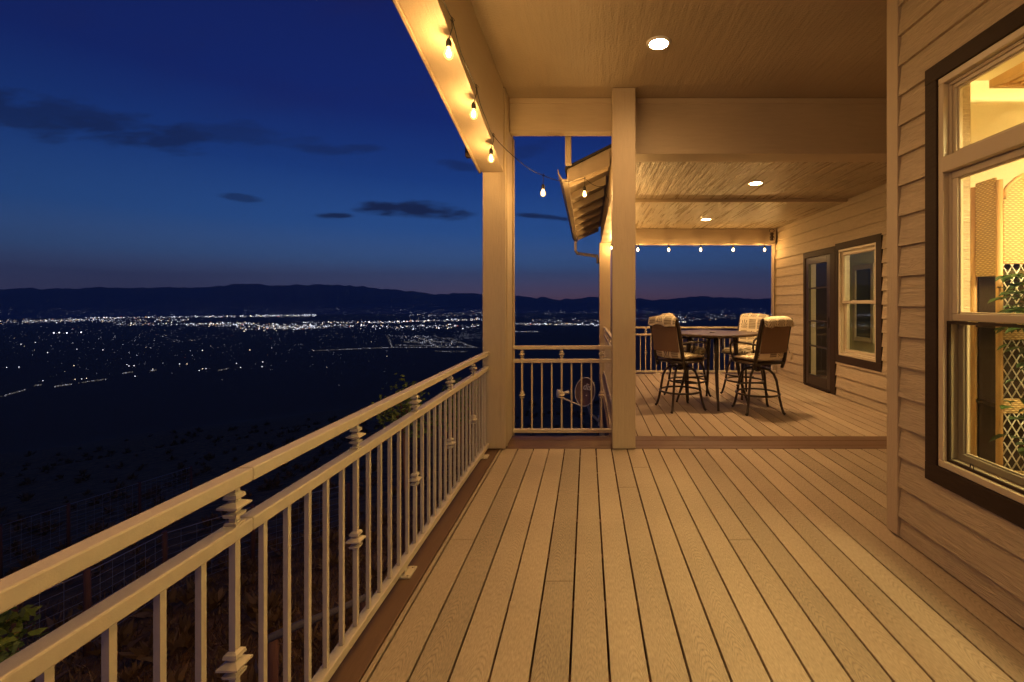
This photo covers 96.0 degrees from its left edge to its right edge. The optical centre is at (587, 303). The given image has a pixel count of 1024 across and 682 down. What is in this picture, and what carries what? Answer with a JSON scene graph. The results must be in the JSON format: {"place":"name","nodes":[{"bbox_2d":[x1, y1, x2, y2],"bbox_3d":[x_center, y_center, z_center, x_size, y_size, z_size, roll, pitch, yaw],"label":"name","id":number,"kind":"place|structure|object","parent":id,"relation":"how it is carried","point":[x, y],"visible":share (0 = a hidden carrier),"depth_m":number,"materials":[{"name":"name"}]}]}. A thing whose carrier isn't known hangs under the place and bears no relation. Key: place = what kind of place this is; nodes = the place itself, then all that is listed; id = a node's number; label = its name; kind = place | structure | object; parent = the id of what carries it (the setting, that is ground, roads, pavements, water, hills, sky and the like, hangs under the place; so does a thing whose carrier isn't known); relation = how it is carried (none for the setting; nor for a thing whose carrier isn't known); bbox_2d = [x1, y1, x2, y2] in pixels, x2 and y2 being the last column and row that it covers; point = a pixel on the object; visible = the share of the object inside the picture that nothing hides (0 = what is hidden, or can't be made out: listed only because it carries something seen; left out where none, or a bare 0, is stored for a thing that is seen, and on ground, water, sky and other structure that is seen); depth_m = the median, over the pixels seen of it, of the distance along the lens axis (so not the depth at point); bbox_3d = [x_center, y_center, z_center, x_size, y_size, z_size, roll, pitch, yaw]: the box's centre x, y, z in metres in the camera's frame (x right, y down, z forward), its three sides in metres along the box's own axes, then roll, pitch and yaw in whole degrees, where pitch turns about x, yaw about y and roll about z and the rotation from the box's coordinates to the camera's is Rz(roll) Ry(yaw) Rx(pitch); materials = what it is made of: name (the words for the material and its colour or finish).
{"place":"outdoors","nodes":[
{"label":"outdoors","id":0,"kind":"place"},
{"bbox_2d":[0,313,770,681],"bbox_3d":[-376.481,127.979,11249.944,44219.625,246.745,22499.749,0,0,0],"label":"ground","id":1,"kind":"structure","parent":0,"point":[180,381],"depth_m":1132.09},
{"bbox_2d":[0,605,50,662],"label":"shrub","id":2,"kind":"object","parent":1,"relation":"on","point":[11,641],"visible":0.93,"depth_m":2.84,"materials":[{"name":"green plant"}]},
{"bbox_2d":[0,466,192,578],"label":"fence","id":3,"kind":"object","parent":1,"relation":"on","point":[68,529],"visible":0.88,"depth_m":15.38,"materials":[{"name":"black metal"}]},
{"bbox_2d":[9,482,349,656],"bbox_3d":[-8.249,5.761,10.208,1.002,2.420,6.424,0,0,18],"label":"fence","id":4,"kind":"object","parent":1,"relation":"on","point":[87,604],"visible":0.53,"depth_m":9.33,"materials":[{"name":"brown metal"}]},
{"bbox_2d":[0,400,598,681],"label":"hillside scrub","id":5,"kind":"object","parent":1,"relation":"on","point":[176,643],"visible":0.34,"depth_m":10.28,"materials":[{"name":"plant"}]},
{"bbox_2d":[267,591,372,681],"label":"wooden rail","id":6,"kind":"object","parent":1,"relation":"on","point":[273,656],"visible":0.65,"depth_m":5.47,"materials":[{"name":"brown wood"}]},
{"bbox_2d":[1,308,759,396],"bbox_3d":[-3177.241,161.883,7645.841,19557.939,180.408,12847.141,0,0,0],"label":"city lights","id":7,"kind":"object","parent":1,"relation":"on","point":[298,344],"visible":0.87,"depth_m":4691.58},
{"bbox_2d":[369,373,447,553],"bbox_3d":[-2.974,3.273,7.618,1.321,4.237,1.011,0,0,0],"label":"shrub","id":8,"kind":"object","parent":1,"relation":"on","point":[394,414],"visible":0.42,"depth_m":7.56,"materials":[{"name":"green plant"}]},
{"bbox_2d":[432,377,480,474],"bbox_3d":[-2.709,3.618,9.388,1.369,4.241,1.421,0,0,14],"label":"shrub","id":9,"kind":"object","parent":1,"relation":"on","point":[444,389],"visible":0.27,"depth_m":9.45,"materials":[{"name":"green plant"}]},
{"bbox_2d":[599,243,610,435],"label":"porch column","id":10,"kind":"structure","parent":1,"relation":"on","point":[604,284],"depth_m":8.72,"materials":[{"name":"beige wood"}]},
{"bbox_2d":[0,284,770,318],"bbox_3d":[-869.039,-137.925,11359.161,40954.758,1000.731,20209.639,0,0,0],"label":"mountains","id":11,"kind":"structure","parent":0,"point":[227,300],"depth_m":12193.48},
{"bbox_2d":[0,0,770,299],"label":"sky","id":12,"kind":"structure","parent":0,"point":[144,143],"materials":[{"name":"blue"}]},
{"bbox_2d":[328,373,1023,681],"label":"deck","id":13,"kind":"structure","parent":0,"point":[674,559],"depth_m":2.22,"materials":[{"name":"brown wood"}]},
{"bbox_2d":[0,352,488,681],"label":"railing","id":14,"kind":"object","parent":13,"relation":"on","point":[38,660],"visible":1,"depth_m":1.31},
{"bbox_2d":[483,88,514,448],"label":"porch column","id":15,"kind":"structure","parent":13,"relation":"on","point":[498,266],"depth_m":4.20,"materials":[{"name":"beige wood"}]},
{"bbox_2d":[513,345,610,432],"bbox_3d":[-0.245,0.868,4.615,1.014,0.879,0.056,0,0,0],"label":"railing","id":16,"kind":"object","parent":15,"relation":"attached to","point":[561,360],"visible":0.88,"depth_m":4.60,"materials":[{"name":"beige metal"}]},
{"bbox_2d":[556,377,599,425],"bbox_3d":[-0.040,1.849,8.257,0.460,1.007,1.304,0,0,27],"label":"satellite dish","id":17,"kind":"object","parent":13,"relation":"attached to","point":[586,391],"visible":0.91,"depth_m":8.29,"materials":[{"name":"grey metal"}]},
{"bbox_2d":[611,88,634,448],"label":"porch column","id":18,"kind":"structure","parent":13,"relation":"on","point":[622,268],"depth_m":4.20,"materials":[{"name":"beige wood"}]},
{"bbox_2d":[771,0,1023,627],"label":"house","id":19,"kind":"structure","parent":13,"relation":"on","point":[872,293],"depth_m":2.46,"materials":[{"name":"beige wood"}]},
{"bbox_2d":[392,0,886,263],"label":"porch roof","id":20,"kind":"structure","parent":19,"relation":"attached to","point":[785,101],"depth_m":4.20,"materials":[{"name":"painted wood"}]},
{"bbox_2d":[443,0,607,197],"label":"string lights","id":21,"kind":"object","parent":20,"relation":"hanging from","point":[448,47],"visible":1,"depth_m":3.11,"materials":[{"name":"black rubber"}]},
{"bbox_2d":[646,36,670,49],"bbox_3d":[0.548,-1.987,3.480,0.188,0.012,0.188,0,0,0],"label":"recessed light","id":22,"kind":"object","parent":20,"relation":"attached to","point":[658,43],"visible":1,"depth_m":3.47,"materials":[{"name":"white plastic"}]},
{"bbox_2d":[637,243,772,250],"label":"string lights","id":23,"kind":"object","parent":20,"relation":"hanging from","point":[709,246],"visible":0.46,"depth_m":8.69,"materials":[{"name":"white glass"}]},
{"bbox_2d":[747,181,763,184],"bbox_3d":[2.050,-1.464,5.540,0.188,0.012,0.188,0,0,0],"label":"recessed light","id":24,"kind":"object","parent":20,"relation":"attached to","point":[755,182],"visible":1,"depth_m":5.52,"materials":[{"name":"white plastic"}]},
{"bbox_2d":[769,229,774,240],"bbox_3d":[3.500,-1.303,8.620,0.079,0.230,0.071,0,0,42],"label":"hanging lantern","id":25,"kind":"object","parent":20,"relation":"hanging from","point":[771,236],"visible":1,"depth_m":8.60,"materials":[{"name":"black metal"}]},
{"bbox_2d":[774,237,775,315],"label":"porch column","id":26,"kind":"structure","parent":19,"relation":"attached to","point":[774,279],"depth_m":8.79,"materials":[{"name":"beige wood"}]},
{"bbox_2d":[803,246,836,394],"bbox_3d":[3.686,0.253,7.180,0.167,2.192,0.980,0,0,0],"label":"door","id":27,"kind":"structure","parent":19,"relation":"in","point":[827,385],"depth_m":7.09,"materials":[{"name":"brown wood"}]},
{"bbox_2d":[835,233,882,371],"bbox_3d":[3.695,-0.010,6.165,0.101,1.725,1.050,0,0,0],"label":"window","id":28,"kind":"structure","parent":19,"relation":"in","point":[871,361],"depth_m":6.20,"materials":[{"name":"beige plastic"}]},
{"bbox_2d":[857,269,869,337],"bbox_3d":[5.024,-0.003,8.250,0.009,1.230,0.460,0,0,0],"label":"inner window","id":29,"kind":"structure","parent":19,"relation":"in","point":[863,276],"depth_m":8.26,"materials":[{"name":"black glass"}]},
{"bbox_2d":[925,4,1023,528],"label":"window","id":30,"kind":"structure","parent":19,"relation":"in","point":[998,489],"depth_m":2.27,"materials":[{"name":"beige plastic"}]},
{"bbox_2d":[970,173,1023,473],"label":"wicker shelf","id":31,"kind":"object","parent":19,"relation":"on","point":[996,229],"visible":0.77,"depth_m":2.49,"materials":[{"name":"beige wicker"}]},
{"bbox_2d":[987,273,1023,456],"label":"potted plant","id":32,"kind":"object","parent":19,"relation":"on","point":[1005,278],"visible":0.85,"depth_m":2.29,"materials":[{"name":"green plant"}]},
{"bbox_2d":[989,61,1023,87],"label":"slatted rack","id":33,"kind":"object","parent":19,"relation":"attached to","point":[1013,77],"visible":1,"depth_m":2.32,"materials":[{"name":"brown wood"}]},
{"bbox_2d":[602,374,886,435],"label":"deck","id":34,"kind":"structure","parent":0,"point":[810,411],"depth_m":5.64,"materials":[{"name":"brown wood"}]},
{"bbox_2d":[603,327,610,401],"bbox_3d":[0.347,0.897,6.685,0.085,0.908,4.030,0,0,0],"label":"railing","id":35,"kind":"object","parent":34,"relation":"on","point":[607,353],"visible":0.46,"depth_m":7.19,"materials":[{"name":"beige wood"}]},
{"bbox_2d":[649,317,706,413],"bbox_3d":[1.190,0.763,5.863,0.660,1.178,0.636,0,0,-37],"label":"bar stool","id":36,"kind":"object","parent":34,"relation":"on","point":[665,338],"visible":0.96,"depth_m":5.71,"materials":[{"name":"brown metal"}]},
{"bbox_2d":[648,315,706,359],"bbox_3d":[1.154,0.435,5.836,0.628,0.575,0.460,0,0,-37],"label":"cushion","id":37,"kind":"object","parent":36,"relation":"on","point":[665,321],"visible":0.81,"depth_m":5.67,"materials":[{"name":"fabric"}]},
{"bbox_2d":[663,337,711,400],"bbox_3d":[1.450,0.763,6.647,0.660,1.178,0.636,0,0,35],"label":"bar stool","id":38,"kind":"object","parent":34,"relation":"on","point":[695,377],"visible":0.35,"depth_m":6.57,"materials":[{"name":"brown metal"}]},
{"bbox_2d":[661,313,704,353],"bbox_3d":[1.410,0.433,6.675,0.632,0.579,0.459,0,0,35],"label":"cushion","id":39,"kind":"object","parent":38,"relation":"on","point":[699,350],"visible":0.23,"depth_m":6.50,"materials":[{"name":"fabric"}]},
{"bbox_2d":[635,326,775,373],"bbox_3d":[2.036,0.897,8.740,3.168,0.908,0.100,0,0,0],"label":"railing","id":40,"kind":"object","parent":34,"relation":"on","point":[682,370],"visible":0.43,"depth_m":8.73,"materials":[{"name":"beige metal"}]},
{"bbox_2d":[676,330,757,410],"bbox_3d":[1.700,0.870,6.190,1.136,0.968,1.136,0,0,-38],"label":"bar table","id":41,"kind":"object","parent":34,"relation":"on","point":[714,335],"visible":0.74,"depth_m":6.13,"materials":[{"name":"brown metal"}]},
{"bbox_2d":[720,315,770,399],"bbox_3d":[2.309,0.763,6.668,0.660,1.178,0.636,0,0,-42],"label":"bar stool","id":42,"kind":"object","parent":34,"relation":"on","point":[736,376],"visible":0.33,"depth_m":6.69,"materials":[{"name":"brown metal"}]},
{"bbox_2d":[721,313,768,353],"bbox_3d":[2.344,0.434,6.699,0.630,0.577,0.458,0,0,-42],"label":"cushion","id":43,"kind":"object","parent":42,"relation":"on","point":[749,322],"visible":0.59,"depth_m":6.79,"materials":[{"name":"fabric"}]},
{"bbox_2d":[729,318,792,415],"bbox_3d":[2.145,0.763,5.699,0.636,1.178,0.660,0,0,-24],"label":"bar stool","id":44,"kind":"object","parent":34,"relation":"on","point":[775,339],"visible":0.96,"depth_m":5.50,"materials":[{"name":"brown metal"}]},
{"bbox_2d":[730,316,793,360],"bbox_3d":[2.163,0.435,5.657,0.456,0.573,0.628,0,0,-23],"label":"cushion","id":45,"kind":"object","parent":44,"relation":"on","point":[777,321],"visible":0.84,"depth_m":5.44,"materials":[{"name":"fabric"}]}
]}

